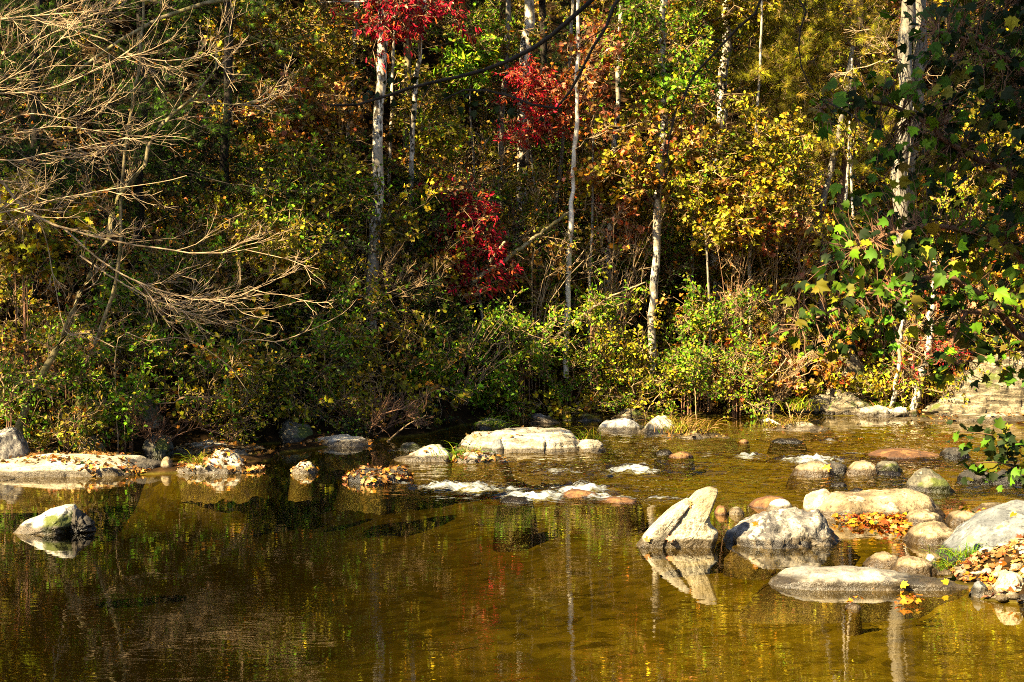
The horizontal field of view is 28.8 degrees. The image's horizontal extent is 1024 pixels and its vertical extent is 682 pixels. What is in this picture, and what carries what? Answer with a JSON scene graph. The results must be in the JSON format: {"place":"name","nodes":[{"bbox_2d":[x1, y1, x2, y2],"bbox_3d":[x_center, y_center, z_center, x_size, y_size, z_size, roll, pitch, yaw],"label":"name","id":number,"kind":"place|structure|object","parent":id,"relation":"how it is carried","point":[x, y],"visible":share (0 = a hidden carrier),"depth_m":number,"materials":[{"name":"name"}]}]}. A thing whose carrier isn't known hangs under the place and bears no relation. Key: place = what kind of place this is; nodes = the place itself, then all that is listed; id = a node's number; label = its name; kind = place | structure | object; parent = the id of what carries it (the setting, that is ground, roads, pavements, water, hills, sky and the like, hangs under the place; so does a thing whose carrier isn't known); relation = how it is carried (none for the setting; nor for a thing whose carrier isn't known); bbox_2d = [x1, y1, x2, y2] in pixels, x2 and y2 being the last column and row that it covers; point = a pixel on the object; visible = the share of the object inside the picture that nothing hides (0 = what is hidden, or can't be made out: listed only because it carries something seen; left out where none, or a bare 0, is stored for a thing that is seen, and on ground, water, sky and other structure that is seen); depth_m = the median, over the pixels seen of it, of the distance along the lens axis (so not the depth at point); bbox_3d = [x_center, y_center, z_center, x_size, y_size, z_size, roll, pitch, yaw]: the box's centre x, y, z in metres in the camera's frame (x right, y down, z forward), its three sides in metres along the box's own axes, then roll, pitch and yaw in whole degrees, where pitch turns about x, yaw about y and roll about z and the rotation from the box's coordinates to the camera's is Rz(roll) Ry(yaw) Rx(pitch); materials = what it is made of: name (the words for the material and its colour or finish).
{"place":"outdoors","nodes":[
{"label":"outdoors","id":0,"kind":"place"},
{"bbox_2d":[0,416,1023,681],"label":"water","id":1,"kind":"structure","parent":0,"point":[276,570],"depth_m":18.32,"materials":[{"name":"brown liquid"}]},
{"bbox_2d":[13,504,96,534],"bbox_3d":[-4.920,1.969,21.396,0.900,0.430,0.572,0,2,0],"label":"pool rock","id":2,"kind":"object","parent":1,"relation":"in","point":[68,518],"visible":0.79,"depth_m":21.22,"materials":[{"name":"stone"}]},
{"bbox_2d":[342,463,414,484],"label":"fallen leaves","id":3,"kind":"object","parent":1,"relation":"on","point":[382,475],"visible":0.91,"depth_m":26.17,"materials":[{"name":"brown plant"}]},
{"bbox_2d":[246,0,1023,457],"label":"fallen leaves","id":4,"kind":"object","parent":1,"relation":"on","point":[560,296],"depth_m":38.31,"materials":[{"name":"plant"}]},
{"bbox_2d":[636,486,717,547],"bbox_3d":[1.680,1.868,20.338,0.844,0.760,0.430,0,2,0],"label":"pointed rock","id":5,"kind":"object","parent":1,"relation":"in","point":[682,523],"visible":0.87,"depth_m":20.15,"materials":[{"name":"stone"}]},
{"bbox_2d":[768,565,968,590],"bbox_3d":[3.225,2.299,17.853,2.426,0.536,1.304,0,2,0],"label":"flat rock","id":6,"kind":"object","parent":1,"relation":"in","point":[839,578],"visible":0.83,"depth_m":17.61,"materials":[{"name":"stone"}]},
{"bbox_2d":[752,409,1023,601],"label":"fallen leaves","id":7,"kind":"object","parent":1,"relation":"on","point":[1000,552],"depth_m":18.13,"materials":[{"name":"plant"}]},
{"bbox_2d":[831,508,985,535],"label":"fallen leaves","id":8,"kind":"object","parent":1,"relation":"on","point":[896,518],"visible":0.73,"depth_m":21.95,"materials":[{"name":"orange plant"}]},
{"bbox_2d":[939,538,1023,601],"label":"gravel","id":9,"kind":"structure","parent":1,"relation":"on","point":[1010,595],"depth_m":17.93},
{"bbox_2d":[0,0,1023,602],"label":"ground","id":10,"kind":"structure","parent":0,"point":[268,434],"depth_m":37.83,"materials":[{"name":"soil"}]},
{"bbox_2d":[0,427,31,459],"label":"boulder","id":11,"kind":"object","parent":10,"relation":"on","point":[13,442],"visible":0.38,"depth_m":27.97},
{"bbox_2d":[0,353,61,428],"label":"bush","id":12,"kind":"object","parent":10,"relation":"on","point":[10,400],"visible":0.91,"depth_m":28.50,"materials":[{"name":"green plant"}]},
{"bbox_2d":[0,272,116,392],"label":"bush","id":13,"kind":"object","parent":10,"relation":"on","point":[41,317],"visible":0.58,"depth_m":30.35,"materials":[{"name":"green plant"}]},
{"bbox_2d":[0,304,117,451],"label":"bush","id":14,"kind":"object","parent":10,"relation":"on","point":[70,357],"visible":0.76,"depth_m":29.46,"materials":[{"name":"green plant"}]},
{"bbox_2d":[0,166,118,402],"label":"tree","id":15,"kind":"object","parent":10,"relation":"on","point":[7,239],"visible":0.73,"depth_m":30.10,"materials":[{"name":"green plant"}]},
{"bbox_2d":[0,453,145,476],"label":"rock ledge","id":16,"kind":"object","parent":10,"relation":"on","point":[42,468],"visible":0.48,"depth_m":26.87,"materials":[{"name":"stone"}]},
{"bbox_2d":[0,438,318,476],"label":"fallen leaves","id":17,"kind":"object","parent":16,"relation":"on","point":[184,465],"visible":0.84,"depth_m":27.38,"materials":[{"name":"brown plant"}]},
{"bbox_2d":[23,390,124,453],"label":"bush","id":18,"kind":"object","parent":10,"relation":"on","point":[60,435],"visible":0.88,"depth_m":28.65,"materials":[{"name":"green plant"}]},
{"bbox_2d":[0,0,169,295],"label":"hemlock","id":19,"kind":"object","parent":10,"relation":"on","point":[36,119],"visible":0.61,"depth_m":32.19,"materials":[{"name":"green plant"}]},
{"bbox_2d":[77,0,153,446],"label":"tree","id":20,"kind":"object","parent":10,"relation":"on","point":[119,257],"visible":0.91,"depth_m":29.22,"materials":[{"name":"beige plant"}]},
{"bbox_2d":[70,320,217,410],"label":"bush","id":21,"kind":"object","parent":10,"relation":"on","point":[135,354],"visible":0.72,"depth_m":30.95,"materials":[{"name":"green plant"}]},
{"bbox_2d":[0,37,299,432],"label":"tree","id":22,"kind":"object","parent":10,"relation":"on","point":[73,312],"visible":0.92,"depth_m":28.76,"materials":[{"name":"beige plant"}]},
{"bbox_2d":[75,359,237,454],"bbox_3d":[-5.307,1.052,29.766,2.510,1.559,1.268,0,2,0],"label":"bush","id":23,"kind":"object","parent":10,"relation":"on","point":[139,387],"visible":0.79,"depth_m":29.60,"materials":[{"name":"green plant"}]},
{"bbox_2d":[17,0,313,301],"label":"hemlock","id":24,"kind":"object","parent":10,"relation":"on","point":[142,112],"visible":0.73,"depth_m":33.08,"materials":[{"name":"green plant"}]},
{"bbox_2d":[0,0,333,347],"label":"bare tree","id":25,"kind":"object","parent":10,"relation":"on","point":[103,11],"visible":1,"depth_m":27.50,"materials":[{"name":"beige plant"}]},
{"bbox_2d":[0,111,343,445],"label":"bush","id":26,"kind":"object","parent":10,"relation":"on","point":[161,380],"visible":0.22,"depth_m":33.14,"materials":[{"name":"green plant"}]},
{"bbox_2d":[119,392,251,445],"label":"shrub","id":27,"kind":"object","parent":10,"relation":"on","point":[147,432],"visible":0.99,"depth_m":29.62,"materials":[{"name":"plant"}]},
{"bbox_2d":[176,448,262,473],"bbox_3d":[-4.048,1.847,27.490,1.775,0.691,1.349,-1,2,-20],"label":"rock","id":28,"kind":"object","parent":10,"relation":"on","point":[207,469],"visible":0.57,"depth_m":27.26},
{"bbox_2d":[117,0,326,276],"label":"hemlock","id":29,"kind":"object","parent":10,"relation":"on","point":[227,98],"visible":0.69,"depth_m":34.27,"materials":[{"name":"green plant"}]},
{"bbox_2d":[179,367,292,444],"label":"bush","id":30,"kind":"object","parent":10,"relation":"on","point":[232,428],"visible":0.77,"depth_m":30.97,"materials":[{"name":"green plant"}]},
{"bbox_2d":[179,192,311,318],"bbox_3d":[-4.268,-1.380,33.484,1.971,2.225,2.747,-2,3,-42],"label":"maple","id":31,"kind":"object","parent":10,"relation":"on","point":[247,225],"visible":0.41,"depth_m":33.36,"materials":[{"name":"green plant"}]},
{"bbox_2d":[79,0,411,195],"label":"tree","id":32,"kind":"object","parent":10,"relation":"on","point":[407,57],"visible":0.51,"depth_m":30.84,"materials":[{"name":"beige plant"}]},
{"bbox_2d":[149,0,361,112],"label":"young maple","id":33,"kind":"object","parent":10,"relation":"on","point":[326,62],"visible":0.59,"depth_m":36.29,"materials":[{"name":"orange plant"}]},
{"bbox_2d":[192,66,382,261],"bbox_3d":[-3.977,-3.047,35.487,3.411,3.829,2.815,0,2,0],"label":"young maple","id":34,"kind":"object","parent":10,"relation":"on","point":[298,132],"visible":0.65,"depth_m":35.45,"materials":[{"name":"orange plant"}]},
{"bbox_2d":[224,249,353,313],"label":"bush","id":35,"kind":"object","parent":10,"relation":"on","point":[313,289],"visible":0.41,"depth_m":34.22,"materials":[{"name":"green plant"}]},
{"bbox_2d":[226,315,369,412],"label":"bush","id":36,"kind":"object","parent":10,"relation":"on","point":[340,348],"visible":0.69,"depth_m":32.60,"materials":[{"name":"green plant"}]},
{"bbox_2d":[250,0,375,155],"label":"tree","id":37,"kind":"object","parent":10,"relation":"on","point":[355,42],"visible":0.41,"depth_m":38.66,"materials":[{"name":"green plant"}]},
{"bbox_2d":[293,379,368,433],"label":"bush","id":38,"kind":"object","parent":10,"relation":"on","point":[352,398],"visible":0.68,"depth_m":32.47,"materials":[{"name":"green plant"}]},
{"bbox_2d":[298,313,396,380],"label":"bush","id":39,"kind":"object","parent":10,"relation":"on","point":[364,351],"visible":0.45,"depth_m":33.46,"materials":[{"name":"green plant"}]},
{"bbox_2d":[312,354,433,432],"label":"bush","id":40,"kind":"object","parent":10,"relation":"on","point":[366,411],"visible":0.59,"depth_m":32.91,"materials":[{"name":"green plant"}]},
{"bbox_2d":[364,0,388,329],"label":"tree","id":41,"kind":"object","parent":10,"relation":"on","point":[377,151],"visible":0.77,"depth_m":35.46,"materials":[{"name":"white plant"}]},
{"bbox_2d":[313,376,439,435],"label":"shrub","id":42,"kind":"object","parent":10,"relation":"on","point":[413,413],"visible":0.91,"depth_m":32.35,"materials":[{"name":"plant"}]},
{"bbox_2d":[311,231,446,318],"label":"shrub","id":43,"kind":"object","parent":10,"relation":"on","point":[390,265],"visible":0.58,"depth_m":35.33,"materials":[{"name":"plant"}]},
{"bbox_2d":[320,0,481,268],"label":"tree","id":44,"kind":"object","parent":10,"relation":"on","point":[422,18],"visible":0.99,"depth_m":35.56,"materials":[{"name":"red plant"}]},
{"bbox_2d":[385,3,465,217],"bbox_3d":[-1.654,-4.716,37.855,1.353,4.936,1.861,-1,2,-19],"label":"tree","id":45,"kind":"object","parent":10,"relation":"on","point":[422,75],"visible":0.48,"depth_m":38.21,"materials":[{"name":"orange plant"}]},
{"bbox_2d":[383,72,479,255],"bbox_3d":[-1.507,-3.044,37.328,1.828,4.098,2.197,0,2,0],"label":"tree","id":46,"kind":"object","parent":10,"relation":"on","point":[431,138],"visible":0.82,"depth_m":37.26,"materials":[{"name":"green plant"}]},
{"bbox_2d":[396,325,484,401],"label":"bush","id":47,"kind":"object","parent":10,"relation":"on","point":[416,372],"visible":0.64,"depth_m":34.60,"materials":[{"name":"green plant"}]},
{"bbox_2d":[410,169,522,372],"bbox_3d":[-0.828,-1.234,36.829,2.103,3.922,1.490,0,2,0],"label":"sumac","id":48,"kind":"object","parent":10,"relation":"on","point":[489,250],"visible":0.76,"depth_m":36.70,"materials":[{"name":"red plant"}]},
{"bbox_2d":[429,0,511,277],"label":"tree","id":49,"kind":"object","parent":10,"relation":"on","point":[460,57],"visible":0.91,"depth_m":38.45,"materials":[{"name":"green plant"}]},
{"bbox_2d":[391,304,557,383],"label":"bush","id":50,"kind":"object","parent":10,"relation":"on","point":[483,332],"visible":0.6,"depth_m":35.90,"materials":[{"name":"green plant"}]},
{"bbox_2d":[455,348,526,419],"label":"bush","id":51,"kind":"object","parent":10,"relation":"on","point":[503,380],"visible":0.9,"depth_m":35.78,"materials":[{"name":"green plant"}]},
{"bbox_2d":[431,0,552,257],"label":"tree","id":52,"kind":"object","parent":10,"relation":"on","point":[507,51],"visible":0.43,"depth_m":39.44,"materials":[{"name":"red plant"}]},
{"bbox_2d":[449,313,537,404],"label":"shrub","id":53,"kind":"object","parent":10,"relation":"on","point":[478,371],"visible":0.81,"depth_m":35.28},
{"bbox_2d":[0,0,1023,452],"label":"woodland foliage","id":54,"kind":"object","parent":10,"relation":"on","point":[410,220],"visible":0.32,"depth_m":35.71,"materials":[{"name":"green plant"}]},
{"bbox_2d":[0,0,1023,452],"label":"underbrush twigs","id":55,"kind":"object","parent":10,"relation":"on","point":[352,280],"visible":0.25,"depth_m":35.38,"materials":[{"name":"plant"}]},
{"bbox_2d":[455,427,579,453],"bbox_3d":[0.189,1.722,30.744,2.652,0.757,2.790,0,2,0],"label":"rock","id":56,"kind":"object","parent":10,"relation":"on","point":[536,440],"visible":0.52,"depth_m":30.08,"materials":[{"name":"stone"}]},
{"bbox_2d":[472,153,571,312],"bbox_3d":[0.150,-1.823,38.155,1.972,3.604,1.350,0,2,0],"label":"bush","id":57,"kind":"object","parent":10,"relation":"on","point":[521,178],"visible":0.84,"depth_m":37.96,"materials":[{"name":"green plant"}]},
{"bbox_2d":[473,213,573,366],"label":"bush","id":58,"kind":"object","parent":10,"relation":"on","point":[560,264],"visible":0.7,"depth_m":37.39,"materials":[{"name":"green plant"}]},
{"bbox_2d":[514,0,534,238],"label":"tree","id":59,"kind":"object","parent":10,"relation":"on","point":[523,160],"visible":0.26,"depth_m":39.58,"materials":[{"name":"white plant"}]},
{"bbox_2d":[460,286,589,413],"bbox_3d":[0.181,0.265,36.359,2.308,2.548,1.634,0,2,12],"label":"bush","id":60,"kind":"object","parent":10,"relation":"on","point":[534,357],"visible":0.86,"depth_m":36.12,"materials":[{"name":"green plant"}]},
{"bbox_2d":[480,0,615,215],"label":"tree","id":61,"kind":"object","parent":10,"relation":"on","point":[544,54],"visible":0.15,"depth_m":42.36,"materials":[{"name":"green plant"}]},
{"bbox_2d":[520,233,583,391],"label":"shrub","id":62,"kind":"object","parent":10,"relation":"on","point":[544,291],"visible":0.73,"depth_m":37.37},
{"bbox_2d":[491,53,616,299],"bbox_3d":[0.735,-2.861,38.576,2.343,5.534,1.803,1,3,31],"label":"sapling","id":63,"kind":"object","parent":10,"relation":"on","point":[531,87],"visible":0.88,"depth_m":38.49,"materials":[{"name":"red plant"}]},
{"bbox_2d":[514,381,607,419],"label":"bush","id":64,"kind":"object","parent":10,"relation":"on","point":[560,414],"visible":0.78,"depth_m":36.47,"materials":[{"name":"green plant"}]},
{"bbox_2d":[537,0,598,302],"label":"tree","id":65,"kind":"object","parent":10,"relation":"on","point":[562,77],"visible":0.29,"depth_m":39.94,"materials":[{"name":"grey plant"}]},
{"bbox_2d":[518,350,638,415],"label":"bush","id":66,"kind":"object","parent":10,"relation":"on","point":[558,390],"visible":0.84,"depth_m":36.84,"materials":[{"name":"green plant"}]},
{"bbox_2d":[555,0,638,377],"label":"sapling","id":67,"kind":"object","parent":10,"relation":"on","point":[592,74],"visible":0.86,"depth_m":37.68,"materials":[{"name":"white plant"}]},
{"bbox_2d":[560,0,648,376],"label":"young maple","id":68,"kind":"object","parent":10,"relation":"on","point":[607,156],"visible":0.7,"depth_m":37.87,"materials":[{"name":"yellow plant"}]},
{"bbox_2d":[321,0,888,182],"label":"shade tree","id":69,"kind":"object","parent":10,"relation":"on","point":[474,103],"visible":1,"depth_m":9.47,"materials":[{"name":"brown plant"}]},
{"bbox_2d":[569,280,649,412],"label":"bush","id":70,"kind":"object","parent":10,"relation":"on","point":[606,308],"visible":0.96,"depth_m":36.96,"materials":[{"name":"green plant"}]},
{"bbox_2d":[559,320,663,412],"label":"bush","id":71,"kind":"object","parent":10,"relation":"on","point":[609,373],"visible":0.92,"depth_m":37.09,"materials":[{"name":"green plant"}]},
{"bbox_2d":[560,195,669,382],"bbox_3d":[1.972,-0.954,38.245,2.143,3.758,1.344,0,2,0],"label":"shrub","id":72,"kind":"object","parent":10,"relation":"on","point":[620,281],"visible":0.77,"depth_m":38.23,"materials":[{"name":"green plant"}]},
{"bbox_2d":[563,5,671,353],"bbox_3d":[2.169,-3.705,38.614,1.991,8.059,2.218,2,3,38],"label":"tree","id":73,"kind":"object","parent":10,"relation":"on","point":[599,199],"visible":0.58,"depth_m":38.40,"materials":[{"name":"orange plant"}]},
{"bbox_2d":[596,365,715,418],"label":"bush","id":74,"kind":"object","parent":10,"relation":"on","point":[642,402],"visible":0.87,"depth_m":36.94,"materials":[{"name":"green plant"}]},
{"bbox_2d":[615,325,728,417],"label":"bush","id":75,"kind":"object","parent":10,"relation":"on","point":[688,358],"visible":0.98,"depth_m":36.96,"materials":[{"name":"green plant"}]},
{"bbox_2d":[586,0,758,392],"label":"tree","id":76,"kind":"object","parent":10,"relation":"on","point":[672,82],"visible":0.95,"depth_m":37.65,"materials":[{"name":"green plant"}]},
{"bbox_2d":[609,102,811,410],"bbox_3d":[3.785,-1.543,37.829,3.338,5.926,2.606,1,3,28],"label":"young maple","id":77,"kind":"object","parent":10,"relation":"on","point":[719,227],"visible":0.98,"depth_m":37.48,"materials":[{"name":"yellow plant"}]},
{"bbox_2d":[665,0,780,350],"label":"young maple","id":78,"kind":"object","parent":10,"relation":"on","point":[731,16],"visible":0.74,"depth_m":39.02,"materials":[{"name":"yellow plant"}]},
{"bbox_2d":[669,273,785,411],"bbox_3d":[4.072,0.079,37.612,2.279,2.748,1.507,0,2,0],"label":"bush","id":79,"kind":"object","parent":10,"relation":"on","point":[698,320],"visible":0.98,"depth_m":37.53,"materials":[{"name":"green plant"}]},
{"bbox_2d":[682,0,774,312],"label":"tree","id":80,"kind":"object","parent":10,"relation":"on","point":[722,88],"visible":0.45,"depth_m":40.03,"materials":[{"name":"white plant"}]},
{"bbox_2d":[694,328,780,418],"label":"bush","id":81,"kind":"object","parent":10,"relation":"on","point":[731,367],"visible":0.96,"depth_m":36.96,"materials":[{"name":"green plant"}]},
{"bbox_2d":[673,1,824,387],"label":"sapling","id":82,"kind":"object","parent":10,"relation":"on","point":[764,166],"visible":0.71,"depth_m":37.78,"materials":[{"name":"yellow plant"}]},
{"bbox_2d":[749,403,783,413],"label":"crag","id":83,"kind":"structure","parent":10,"relation":"on","point":[776,410],"depth_m":37.55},
{"bbox_2d":[705,207,812,407],"bbox_3d":[4.655,-0.617,37.870,2.127,3.993,1.396,0,2,0],"label":"shrub","id":84,"kind":"object","parent":83,"relation":"on","point":[737,288],"visible":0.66,"depth_m":37.88,"materials":[{"name":"green plant"}]},
{"bbox_2d":[723,507,840,548],"bbox_3d":[2.882,2.109,20.670,1.626,0.729,1.783,0,2,0],"label":"boulder","id":85,"kind":"object","parent":10,"relation":"on","point":[788,528],"visible":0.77,"depth_m":20.32,"materials":[{"name":"stone"}]},
{"bbox_2d":[742,214,862,405],"bbox_3d":[5.517,-0.650,38.183,2.336,3.999,1.169,0,2,0],"label":"shrub","id":86,"kind":"object","parent":10,"relation":"on","point":[773,302],"visible":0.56,"depth_m":38.12,"materials":[{"name":"green plant"}]},
{"bbox_2d":[750,47,863,368],"bbox_3d":[5.719,-2.514,38.504,2.307,6.497,2.446,0,2,0],"label":"tree","id":87,"kind":"object","parent":10,"relation":"on","point":[824,190],"visible":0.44,"depth_m":38.70,"materials":[{"name":"yellow plant"}]},
{"bbox_2d":[724,0,899,336],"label":"pine tree","id":88,"kind":"object","parent":10,"relation":"on","point":[824,33],"visible":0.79,"depth_m":39.09,"materials":[{"name":"yellow plant"}]},
{"bbox_2d":[790,388,870,415],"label":"crag","id":89,"kind":"structure","parent":10,"relation":"on","point":[848,403],"depth_m":37.45,"materials":[{"name":"stone"}]},
{"bbox_2d":[713,330,851,416],"bbox_3d":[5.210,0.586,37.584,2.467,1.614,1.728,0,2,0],"label":"bush","id":90,"kind":"object","parent":89,"relation":"on","point":[771,368],"visible":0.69,"depth_m":37.50,"materials":[{"name":"green plant"}]},
{"bbox_2d":[758,184,834,401],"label":"sapling","id":91,"kind":"object","parent":89,"relation":"on","point":[819,225],"visible":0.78,"depth_m":38.04,"materials":[{"name":"yellow plant"}]},
{"bbox_2d":[827,0,915,371],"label":"tree","id":92,"kind":"object","parent":10,"relation":"on","point":[904,31],"visible":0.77,"depth_m":38.71,"materials":[{"name":"grey plant"}]},
{"bbox_2d":[778,246,965,381],"bbox_3d":[7.013,-0.435,38.577,3.861,2.876,1.894,0,2,0],"label":"bush","id":93,"kind":"object","parent":10,"relation":"on","point":[809,261],"visible":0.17,"depth_m":38.16,"materials":[{"name":"green plant"}]},
{"bbox_2d":[819,363,938,408],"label":"bush","id":94,"kind":"object","parent":10,"relation":"on","point":[877,385],"visible":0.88,"depth_m":37.72,"materials":[{"name":"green plant"}]},
{"bbox_2d":[817,488,945,519],"bbox_3d":[4.151,2.039,22.713,2.002,0.690,1.679,0,2,0],"label":"boulder","id":95,"kind":"object","parent":10,"relation":"on","point":[890,501],"visible":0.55,"depth_m":22.45,"materials":[{"name":"stone"}]},
{"bbox_2d":[769,0,1023,389],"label":"plane tree","id":96,"kind":"object","parent":10,"relation":"on","point":[952,147],"visible":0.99,"depth_m":12.83,"materials":[{"name":"green plant"}]},
{"bbox_2d":[889,555,940,575],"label":"rock","id":97,"kind":"object","parent":10,"relation":"on","point":[913,564],"visible":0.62,"depth_m":18.42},
{"bbox_2d":[902,521,953,545],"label":"boulder","id":98,"kind":"object","parent":10,"relation":"on","point":[933,533],"visible":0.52,"depth_m":20.44,"materials":[{"name":"stone"}]},
{"bbox_2d":[902,468,954,493],"bbox_3d":[5.262,1.931,25.181,0.878,0.653,1.026,0,2,0],"label":"boulder","id":99,"kind":"object","parent":10,"relation":"on","point":[926,480],"visible":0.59,"depth_m":24.99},
{"bbox_2d":[907,0,973,353],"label":"tree","id":100,"kind":"object","parent":10,"relation":"on","point":[917,47],"visible":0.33,"depth_m":39.12,"materials":[{"name":"grey plant"}]},
{"bbox_2d":[874,102,1023,299],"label":"sapling","id":101,"kind":"object","parent":10,"relation":"on","point":[971,191],"visible":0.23,"depth_m":38.82,"materials":[{"name":"green plant"}]},
{"bbox_2d":[921,351,1023,416],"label":"crag","id":102,"kind":"structure","parent":10,"relation":"on","point":[988,398],"depth_m":36.79,"materials":[{"name":"stone"}]},
{"bbox_2d":[935,500,1023,561],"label":"boulder","id":103,"kind":"object","parent":10,"relation":"on","point":[980,526],"visible":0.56,"depth_m":19.43,"materials":[{"name":"stone"}]},
{"bbox_2d":[943,415,1023,492],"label":"shrub","id":104,"kind":"object","parent":10,"relation":"on","point":[995,460],"visible":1,"depth_m":16.94,"materials":[{"name":"green plant"}]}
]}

